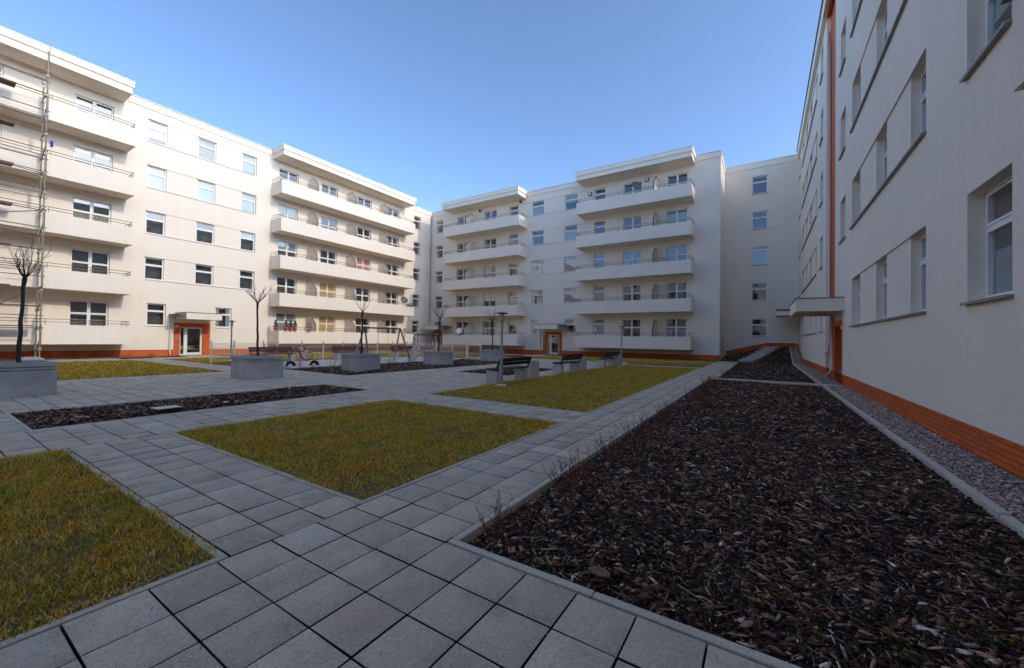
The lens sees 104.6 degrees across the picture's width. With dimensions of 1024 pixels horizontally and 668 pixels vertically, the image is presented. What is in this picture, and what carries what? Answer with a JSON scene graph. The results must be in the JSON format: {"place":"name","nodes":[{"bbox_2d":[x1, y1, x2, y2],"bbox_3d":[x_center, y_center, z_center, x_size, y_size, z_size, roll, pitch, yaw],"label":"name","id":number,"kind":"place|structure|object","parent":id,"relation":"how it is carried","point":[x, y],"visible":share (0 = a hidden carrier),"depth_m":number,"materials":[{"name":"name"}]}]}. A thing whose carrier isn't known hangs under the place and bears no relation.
{"place":"outdoors","nodes":[
{"label":"outdoors","id":0,"kind":"place"},
{"bbox_2d":[0,356,171,360],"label":"planting strip","id":1,"kind":"object","parent":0,"point":[93,358],"visible":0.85,"depth_m":22.86,"materials":[{"name":"soil"}]},
{"bbox_2d":[0,51,50,356],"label":"scaffold","id":2,"kind":"object","parent":1,"relation":"on","point":[7,82],"visible":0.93,"depth_m":19.63,"materials":[{"name":"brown metal"}]},
{"bbox_2d":[50,358,125,361],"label":"path","id":3,"kind":"structure","parent":0,"point":[85,360],"depth_m":20.91,"materials":[{"name":"grey concrete"}]},
{"bbox_2d":[0,448,221,644],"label":"lawn","id":4,"kind":"structure","parent":0,"point":[71,561],"depth_m":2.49,"materials":[{"name":"plant"}]},
{"bbox_2d":[55,360,223,379],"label":"lawn","id":5,"kind":"structure","parent":0,"point":[128,374],"depth_m":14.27,"materials":[{"name":"plant"}]},
{"bbox_2d":[11,385,362,429],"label":"bark mulch","id":6,"kind":"object","parent":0,"point":[58,416],"visible":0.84,"depth_m":7.67,"materials":[{"name":"brown wood"}]},
{"bbox_2d":[151,405,181,414],"bbox_3d":[-6.272,1.381,7.182,0.300,0.112,0.360,0,-1,28],"label":"valve box","id":7,"kind":"object","parent":6,"relation":"on","point":[168,409],"visible":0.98,"depth_m":7.12,"materials":[{"name":"grey"}]},
{"bbox_2d":[0,26,437,360],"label":"apartment building","id":8,"kind":"structure","parent":0,"point":[169,232],"depth_m":26.28,"materials":[{"name":"white paint"}]},
{"bbox_2d":[68,300,107,325],"bbox_3d":[-24.661,-0.776,23.030,0.109,2.280,1.600,0,-1,32],"label":"window","id":9,"kind":"structure","parent":8,"relation":"in","point":[88,313],"depth_m":23.02,"materials":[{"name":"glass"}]},
{"bbox_2d":[70,248,109,274],"bbox_3d":[-24.612,-3.705,23.065,0.092,2.280,1.600,0,-1,32],"label":"window","id":10,"kind":"structure","parent":8,"relation":"in","point":[89,262],"depth_m":23.04,"materials":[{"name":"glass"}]},
{"bbox_2d":[72,197,110,222],"bbox_3d":[-24.576,-6.635,23.109,0.109,2.280,1.600,0,-1,32],"label":"window","id":11,"kind":"structure","parent":8,"relation":"in","point":[91,202],"depth_m":23.10,"materials":[{"name":"white glass"}]},
{"bbox_2d":[73,146,111,171],"bbox_3d":[-24.527,-9.564,23.144,0.092,2.280,1.600,0,-1,32],"label":"window","id":12,"kind":"structure","parent":8,"relation":"in","point":[93,154],"depth_m":23.12,"materials":[{"name":"white plastic"}]},
{"bbox_2d":[75,94,113,120],"bbox_3d":[-24.484,-12.494,23.183,0.092,2.280,1.600,0,-1,32],"label":"window","id":13,"kind":"structure","parent":8,"relation":"in","point":[94,103],"depth_m":23.18,"materials":[{"name":"white plastic"}]},
{"bbox_2d":[144,257,163,280],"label":"window","id":14,"kind":"structure","parent":8,"relation":"in","point":[162,266],"depth_m":25.54,"materials":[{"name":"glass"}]},
{"bbox_2d":[145,211,164,235],"bbox_3d":[-23.032,-7.110,25.516,0.092,1.420,0.980,0,-1,32],"label":"window","id":15,"kind":"structure","parent":8,"relation":"in","point":[163,215],"depth_m":25.58,"materials":[{"name":"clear glass"}]},
{"bbox_2d":[146,303,164,325],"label":"window","id":16,"kind":"structure","parent":8,"relation":"in","point":[163,311],"depth_m":25.59,"materials":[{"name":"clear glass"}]},
{"bbox_2d":[147,165,165,190],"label":"window","id":17,"kind":"structure","parent":8,"relation":"in","point":[156,177],"depth_m":25.60,"materials":[{"name":"clear glass"}]},
{"bbox_2d":[148,119,166,145],"bbox_3d":[-22.947,-12.969,25.595,0.092,1.420,0.980,0,-1,32],"label":"window","id":18,"kind":"structure","parent":8,"relation":"in","point":[157,131],"depth_m":25.63,"materials":[{"name":"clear glass"}]},
{"bbox_2d":[180,327,201,354],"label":"door","id":19,"kind":"structure","parent":8,"relation":"in","point":[184,350],"depth_m":27.23,"materials":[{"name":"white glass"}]},
{"bbox_2d":[196,222,213,244],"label":"window","id":20,"kind":"structure","parent":8,"relation":"in","point":[212,231],"depth_m":27.86,"materials":[{"name":"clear glass"}]},
{"bbox_2d":[197,179,214,202],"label":"window","id":21,"kind":"structure","parent":8,"relation":"in","point":[205,190],"depth_m":27.85,"materials":[{"name":"clear glass"}]},
{"bbox_2d":[198,137,215,161],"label":"window","id":22,"kind":"structure","parent":8,"relation":"in","point":[214,150],"depth_m":27.91,"materials":[{"name":"clear glass"}]},
{"bbox_2d":[215,308,230,327],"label":"window","id":23,"kind":"structure","parent":8,"relation":"in","point":[228,311],"depth_m":28.97,"materials":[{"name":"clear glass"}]},
{"bbox_2d":[240,231,254,251],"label":"window","id":24,"kind":"structure","parent":8,"relation":"in","point":[244,235],"depth_m":30.07,"materials":[{"name":"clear glass"}]},
{"bbox_2d":[241,192,254,213],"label":"window","id":25,"kind":"structure","parent":8,"relation":"in","point":[247,200],"depth_m":30.12,"materials":[{"name":"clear glass"}]},
{"bbox_2d":[242,153,255,175],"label":"window","id":26,"kind":"structure","parent":8,"relation":"in","point":[248,162],"depth_m":30.17,"materials":[{"name":"clear glass"}]},
{"bbox_2d":[276,313,294,330],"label":"window","id":27,"kind":"structure","parent":8,"relation":"in","point":[280,320],"depth_m":32.42,"materials":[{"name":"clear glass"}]},
{"bbox_2d":[278,240,296,256],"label":"window","id":28,"kind":"structure","parent":8,"relation":"in","point":[287,247],"depth_m":32.55,"materials":[{"name":"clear glass"}]},
{"bbox_2d":[278,204,296,220],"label":"window","id":29,"kind":"structure","parent":8,"relation":"in","point":[282,209],"depth_m":32.59,"materials":[{"name":"clear glass"}]},
{"bbox_2d":[319,315,334,331],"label":"window","id":30,"kind":"structure","parent":8,"relation":"in","point":[325,322],"depth_m":35.54,"materials":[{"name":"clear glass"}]},
{"bbox_2d":[320,282,334,297],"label":"window","id":31,"kind":"structure","parent":8,"relation":"in","point":[326,288],"depth_m":35.61,"materials":[{"name":"clear glass"}]},
{"bbox_2d":[357,257,369,270],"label":"window","id":32,"kind":"structure","parent":8,"relation":"in","point":[361,262],"depth_m":38.78,"materials":[{"name":"clear glass"}]},
{"bbox_2d":[285,345,318,365],"bbox_3d":[-10.008,1.033,18.931,0.144,0.980,1.537,0,-1,44],"label":"bicycle","id":33,"kind":"object","parent":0,"point":[293,363],"visible":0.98,"depth_m":18.86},
{"bbox_2d":[170,398,561,501],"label":"lawn","id":34,"kind":"structure","parent":0,"point":[364,488],"depth_m":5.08,"materials":[{"name":"plant"}]},
{"bbox_2d":[284,356,469,367],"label":"play gravel","id":35,"kind":"structure","parent":0,"point":[325,362],"depth_m":22.49,"materials":[{"name":"grey gravel"}]},
{"bbox_2d":[210,341,263,363],"bbox_3d":[-14.075,1.009,20.362,0.068,1.325,2.458,0,-1,32],"label":"fence","id":36,"kind":"object","parent":35,"relation":"on","point":[221,347],"visible":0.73,"depth_m":19.98,"materials":[{"name":"beige metal"}]},
{"bbox_2d":[277,341,418,359],"bbox_3d":[-10.182,1.148,26.483,0.068,1.325,10.668,0,-1,32],"label":"fence","id":37,"kind":"object","parent":35,"relation":"on","point":[322,344],"visible":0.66,"depth_m":25.69,"materials":[{"name":"beige metal"}]},
{"bbox_2d":[332,346,366,359],"bbox_3d":[-10.360,1.191,25.327,0.558,0.804,2.220,0,-1,32],"label":"park bench","id":38,"kind":"object","parent":35,"relation":"on","point":[336,355],"visible":0.87,"depth_m":24.88,"materials":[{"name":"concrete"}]},
{"bbox_2d":[356,327,410,360],"bbox_3d":[-7.693,0.618,23.565,1.779,2.015,2.800,0,-1,40],"label":"swing","id":39,"kind":"object","parent":35,"relation":"on","point":[378,328],"visible":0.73,"depth_m":23.58,"materials":[{"name":"metal"}]},
{"bbox_2d":[411,333,440,357],"bbox_3d":[-5.982,0.841,27.724,1.850,1.806,1.195,1,-1,22],"label":"climbing frame","id":40,"kind":"object","parent":35,"relation":"on","point":[413,351],"visible":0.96,"depth_m":27.44,"materials":[{"name":"grey metal"}]},
{"bbox_2d":[285,359,509,374],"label":"bark mulch","id":41,"kind":"object","parent":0,"point":[456,363],"visible":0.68,"depth_m":18.66,"materials":[{"name":"brown wood"}]},
{"bbox_2d":[341,353,380,371],"bbox_3d":[-6.413,1.185,16.795,1.120,0.740,1.120,0,-1,32],"label":"planter","id":42,"kind":"object","parent":41,"relation":"on","point":[356,362],"visible":0.91,"depth_m":16.39,"materials":[{"name":"grey concrete"}]},
{"bbox_2d":[423,351,452,364],"bbox_3d":[-3.933,1.279,21.142,1.120,0.740,1.120,0,-1,32],"label":"planter","id":43,"kind":"object","parent":41,"relation":"on","point":[437,357],"visible":0.93,"depth_m":20.73,"materials":[{"name":"grey concrete"}]},
{"bbox_2d":[480,349,503,361],"bbox_3d":[-1.272,1.377,25.493,1.120,0.740,1.120,0,-1,32],"label":"planter","id":44,"kind":"object","parent":41,"relation":"on","point":[489,355],"visible":0.84,"depth_m":25.04,"materials":[{"name":"grey concrete"}]},
{"bbox_2d":[0,0,821,212],"label":"sky","id":45,"kind":"structure","parent":0,"point":[434,103],"materials":[{"name":"blue"}]},
{"bbox_2d":[0,350,842,667],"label":"paving","id":46,"kind":"structure","parent":0,"point":[310,598],"depth_m":2.47,"materials":[{"name":"grey concrete"}]},
{"bbox_2d":[0,360,57,398],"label":"planter","id":47,"kind":"object","parent":46,"relation":"on","point":[25,378],"visible":1,"depth_m":8.65,"materials":[{"name":"grey concrete"}]},
{"bbox_2d":[2,236,52,362],"bbox_3d":[-11.217,-0.788,8.976,0.973,2.980,0.720,1,-1,-10],"label":"bare tree","id":48,"kind":"object","parent":47,"relation":"on","point":[24,275],"visible":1,"depth_m":8.91,"materials":[{"name":"brown plant"}]},
{"bbox_2d":[231,354,283,379],"bbox_3d":[-8.511,1.086,13.236,1.120,0.740,1.120,0,-1,32],"label":"planter","id":49,"kind":"object","parent":46,"relation":"on","point":[251,367],"visible":1,"depth_m":12.85,"materials":[{"name":"grey concrete"}]},
{"bbox_2d":[245,282,271,355],"bbox_3d":[-8.635,-0.505,13.224,0.958,2.606,1.103,1,-1,20],"label":"bare tree","id":50,"kind":"object","parent":49,"relation":"on","point":[257,330],"visible":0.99,"depth_m":13.21,"materials":[{"name":"brown plant"}]},
{"bbox_2d":[248,347,296,360],"bbox_3d":[-12.882,1.101,21.362,0.558,0.804,2.220,0,-1,32],"label":"park bench","id":51,"kind":"object","parent":46,"relation":"on","point":[291,356],"visible":0.91,"depth_m":21.64,"materials":[{"name":"concrete"}]},
{"bbox_2d":[2,446,716,667],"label":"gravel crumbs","id":52,"kind":"object","parent":46,"relation":"on","point":[123,589],"visible":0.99,"depth_m":2.19,"materials":[{"name":"grey gravel"}]},
{"bbox_2d":[0,359,844,667],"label":"kerb","id":53,"kind":"structure","parent":46,"relation":"on","point":[462,539],"depth_m":2.78,"materials":[{"name":"concrete"}]},
{"bbox_2d":[486,356,531,383],"bbox_3d":[-0.069,1.177,13.317,0.558,0.804,2.020,0,-1,32],"label":"park bench","id":54,"kind":"object","parent":46,"relation":"on","point":[493,375],"visible":0.97,"depth_m":13.12,"materials":[{"name":"concrete"}]},
{"bbox_2d":[528,361,538,377],"bbox_3d":[0.785,1.299,14.585,0.430,0.620,0.430,0,-1,32],"label":"litter bin","id":55,"kind":"object","parent":46,"relation":"on","point":[533,369],"visible":0.81,"depth_m":14.40,"materials":[{"name":"concrete"}]},
{"bbox_2d":[552,353,582,373],"bbox_3d":[2.453,1.268,17.282,0.558,0.804,2.020,0,-1,32],"label":"park bench","id":56,"kind":"object","parent":46,"relation":"on","point":[557,367],"visible":0.96,"depth_m":16.85,"materials":[{"name":"concrete"}]},
{"bbox_2d":[597,351,618,366],"bbox_3d":[5.307,1.370,21.806,0.558,0.804,2.020,0,-1,32],"label":"park bench","id":57,"kind":"object","parent":46,"relation":"on","point":[601,362],"visible":0.95,"depth_m":21.28,"materials":[{"name":"concrete"}]},
{"bbox_2d":[453,354,523,358],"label":"lawn","id":58,"kind":"structure","parent":0,"point":[462,355],"depth_m":33.17,"materials":[{"name":"plant"}]},
{"bbox_2d":[419,342,466,357],"bbox_3d":[-5.265,1.263,29.695,4.818,1.325,0.068,0,-1,32],"label":"fence","id":59,"kind":"object","parent":58,"relation":"on","point":[435,346],"visible":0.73,"depth_m":29.44,"materials":[{"name":"beige metal"}]},
{"bbox_2d":[432,365,697,411],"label":"lawn","id":60,"kind":"structure","parent":0,"point":[470,395],"depth_m":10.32,"materials":[{"name":"plant"}]},
{"bbox_2d":[497,312,507,385],"bbox_3d":[-0.311,0.449,11.923,0.350,2.215,0.346,0,-1,32],"label":"park lamp","id":61,"kind":"object","parent":60,"relation":"on","point":[501,352],"visible":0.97,"depth_m":11.88,"materials":[{"name":"grey metal"}]},
{"bbox_2d":[423,145,726,361],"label":"apartment building","id":62,"kind":"structure","parent":0,"point":[587,262],"depth_m":34.99,"materials":[{"name":"white paint"}]},
{"bbox_2d":[531,290,542,304],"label":"window","id":63,"kind":"structure","parent":62,"relation":"in","point":[533,295],"depth_m":39.12,"materials":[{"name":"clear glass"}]},
{"bbox_2d":[531,260,542,274],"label":"window","id":64,"kind":"structure","parent":62,"relation":"in","point":[537,266],"depth_m":39.11,"materials":[{"name":"clear glass"}]},
{"bbox_2d":[532,200,543,215],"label":"window","id":65,"kind":"structure","parent":62,"relation":"in","point":[536,210],"depth_m":39.18,"materials":[{"name":"clear glass"}]},
{"bbox_2d":[564,288,576,302],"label":"window","id":66,"kind":"structure","parent":62,"relation":"in","point":[570,294],"depth_m":37.15,"materials":[{"name":"clear glass"}]},
{"bbox_2d":[564,256,576,271],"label":"window","id":67,"kind":"structure","parent":62,"relation":"in","point":[570,262],"depth_m":37.14,"materials":[{"name":"clear glass"}]},
{"bbox_2d":[565,225,577,240],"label":"window","id":68,"kind":"structure","parent":62,"relation":"in","point":[569,235],"depth_m":37.21,"materials":[{"name":"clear glass"}]},
{"bbox_2d":[593,319,603,334],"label":"window","id":69,"kind":"structure","parent":62,"relation":"in","point":[597,326],"depth_m":35.59,"materials":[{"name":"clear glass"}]},
{"bbox_2d":[594,286,604,301],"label":"window","id":70,"kind":"structure","parent":62,"relation":"in","point":[599,294],"depth_m":35.59,"materials":[{"name":"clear glass"}]},
{"bbox_2d":[666,318,686,336],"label":"window","id":71,"kind":"structure","parent":62,"relation":"in","point":[681,333],"depth_m":32.02,"materials":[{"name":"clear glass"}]},
{"bbox_2d":[667,209,687,223],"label":"window","id":72,"kind":"structure","parent":62,"relation":"in","point":[683,215],"depth_m":32.15,"materials":[{"name":"clear glass"}]},
{"bbox_2d":[468,382,1023,667],"bbox_3d":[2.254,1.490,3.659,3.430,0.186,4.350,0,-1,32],"label":"bark mulch","id":73,"kind":"object","parent":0,"point":[992,590],"visible":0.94,"depth_m":2.73,"materials":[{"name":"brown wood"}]},
{"bbox_2d":[475,494,528,541],"bbox_3d":[-0.110,1.305,2.830,0.362,0.385,0.361,1,-1,-21],"label":"dry shrub","id":74,"kind":"object","parent":73,"relation":"on","point":[499,531],"visible":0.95,"depth_m":2.83,"materials":[{"name":"brown plant"}]},
{"bbox_2d":[542,449,588,492],"bbox_3d":[0.519,1.293,3.676,0.376,0.384,0.451,0,-1,30],"label":"dry shrub","id":75,"kind":"object","parent":73,"relation":"on","point":[565,481],"visible":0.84,"depth_m":3.68,"materials":[{"name":"brown plant"}]},
{"bbox_2d":[550,472,584,519],"bbox_3d":[0.402,1.259,3.104,0.278,0.402,0.242,1,-1,-23],"label":"dry shrub","id":76,"kind":"object","parent":73,"relation":"on","point":[567,492],"visible":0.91,"depth_m":3.06,"materials":[{"name":"brown plant"}]},
{"bbox_2d":[567,447,603,481],"bbox_3d":[0.689,1.297,3.931,0.350,0.371,0.349,0,-1,42],"label":"dry shrub","id":77,"kind":"object","parent":73,"relation":"on","point":[585,469],"visible":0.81,"depth_m":3.94,"materials":[{"name":"brown plant"}]},
{"bbox_2d":[588,566,609,578],"bbox_3d":[0.529,1.436,2.390,0.068,0.014,0.172,-17,2,-38],"label":"bark piece","id":78,"kind":"object","parent":73,"relation":"on","point":[598,571],"visible":1,"depth_m":2.38,"materials":[{"name":"brown wood"}]},
{"bbox_2d":[586,433,623,471],"bbox_3d":[0.992,1.253,4.250,0.319,0.531,0.367,1,-1,-6],"label":"dry shrub","id":79,"kind":"object","parent":73,"relation":"on","point":[610,466],"visible":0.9,"depth_m":4.25,"materials":[{"name":"brown plant"}]},
{"bbox_2d":[593,430,626,460],"bbox_3d":[1.207,1.357,4.770,0.365,0.372,0.438,1,-1,-33],"label":"dry shrub","id":80,"kind":"object","parent":73,"relation":"on","point":[605,453],"visible":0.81,"depth_m":4.78,"materials":[{"name":"brown plant"}]},
{"bbox_2d":[617,416,653,449],"bbox_3d":[1.636,1.301,5.174,0.438,0.466,0.439,1,-1,-23],"label":"dry shrub","id":81,"kind":"object","parent":73,"relation":"on","point":[639,440],"visible":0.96,"depth_m":5.16,"materials":[{"name":"brown plant"}]},
{"bbox_2d":[509,408,1023,667],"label":"wood slivers","id":82,"kind":"object","parent":73,"relation":"on","point":[838,618],"visible":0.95,"depth_m":2.75,"materials":[{"name":"brown wood"}]},
{"bbox_2d":[636,379,929,469],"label":"bark mulch","id":83,"kind":"object","parent":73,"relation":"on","point":[803,437],"visible":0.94,"depth_m":7.22,"materials":[{"name":"brown wood"}]},
{"bbox_2d":[719,347,791,363],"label":"slope","id":84,"kind":"structure","parent":0,"point":[784,354],"depth_m":28.95,"materials":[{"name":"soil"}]},
{"bbox_2d":[738,346,780,361],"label":"staircase","id":85,"kind":"structure","parent":84,"relation":"on","point":[764,351],"depth_m":29.64,"materials":[{"name":"concrete"}]},
{"bbox_2d":[724,154,799,364],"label":"link apartment building","id":86,"kind":"structure","parent":0,"point":[761,275],"depth_m":32.40,"materials":[{"name":"white paint"}]},
{"bbox_2d":[720,362,815,382],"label":"bark mulch","id":87,"kind":"object","parent":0,"point":[771,371],"visible":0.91,"depth_m":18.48,"materials":[{"name":"brown wood"}]},
{"label":"lawn","id":88,"kind":"structure","parent":0,"visible":0},
{"bbox_2d":[169,350,478,363],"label":"grass","id":89,"kind":"structure","parent":88,"relation":"on","point":[316,355],"depth_m":27.39,"materials":[{"name":"green plant"}]},
{"label":"lawn","id":90,"kind":"structure","parent":0,"visible":0},
{"bbox_2d":[530,356,711,365],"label":"grass","id":91,"kind":"structure","parent":90,"relation":"on","point":[644,361],"depth_m":26.39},
{"label":"lawn","id":92,"kind":"structure","parent":0,"visible":0},
{"bbox_2d":[547,355,716,362],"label":"grass","id":93,"kind":"structure","parent":92,"relation":"on","point":[703,361],"depth_m":29.98,"materials":[{"name":"green plant"}]},
{"label":"ground","id":94,"kind":"structure","parent":0,"visible":0},
{"bbox_2d":[775,0,1023,479],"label":"apartment building","id":95,"kind":"structure","parent":94,"relation":"on","point":[908,303],"depth_m":7.02,"materials":[{"name":"white paint"}]},
{"bbox_2d":[883,260,886,318],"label":"window","id":96,"kind":"structure","parent":95,"relation":"in","point":[885,262],"depth_m":9.62,"materials":[{"name":"clear glass"}]},
{"bbox_2d":[884,133,886,180],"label":"window","id":97,"kind":"structure","parent":95,"relation":"in","point":[885,139],"depth_m":9.66,"materials":[{"name":"clear glass"}]},
{"bbox_2d":[921,233,925,310],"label":"window","id":98,"kind":"structure","parent":95,"relation":"in","point":[923,238],"depth_m":7.32,"materials":[{"name":"clear glass"}]},
{"bbox_2d":[921,66,925,131],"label":"window","id":99,"kind":"structure","parent":95,"relation":"in","point":[923,77],"depth_m":7.36,"materials":[{"name":"clear glass"}]},
{"bbox_2d":[986,0,1011,43],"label":"window","id":100,"kind":"structure","parent":95,"relation":"in","point":[994,11],"depth_m":5.18,"materials":[{"name":"clear glass"}]},
{"bbox_2d":[986,175,1012,297],"bbox_3d":[5.978,-1.155,4.723,0.109,1.450,1.140,0,-1,32],"label":"window","id":101,"kind":"structure","parent":95,"relation":"in","point":[999,281],"depth_m":5.06,"materials":[{"name":"white glass"}]},
{"bbox_2d":[789,347,1023,537],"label":"kerb","id":102,"kind":"structure","parent":94,"relation":"on","point":[1001,514],"depth_m":4.29,"materials":[{"name":"concrete"}]},
{"label":"pebble bed","id":103,"kind":"structure","parent":0,"visible":0},
{"bbox_2d":[826,385,904,417],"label":"pebbles","id":104,"kind":"object","parent":103,"relation":"on","point":[865,404],"visible":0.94,"depth_m":9.41,"materials":[{"name":"grey gravel"}]},
{"bbox_2d":[869,415,1023,523],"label":"pebbles","id":105,"kind":"object","parent":103,"relation":"on","point":[1004,487],"visible":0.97,"depth_m":4.63,"materials":[{"name":"grey gravel"}]},
{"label":"pebble bed","id":106,"kind":"structure","parent":0,"visible":0},
{"bbox_2d":[791,347,843,385],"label":"pebbles","id":107,"kind":"object","parent":106,"relation":"on","point":[817,375],"visible":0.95,"depth_m":20.60,"materials":[{"name":"grey gravel"}]},
{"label":"bark bed","id":108,"kind":"structure","parent":0,"visible":0},
{"bbox_2d":[460,368,551,375],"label":"bark mulch","id":109,"kind":"object","parent":108,"relation":"on","point":[508,372],"visible":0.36,"depth_m":16.97,"materials":[{"name":"brown wood"}]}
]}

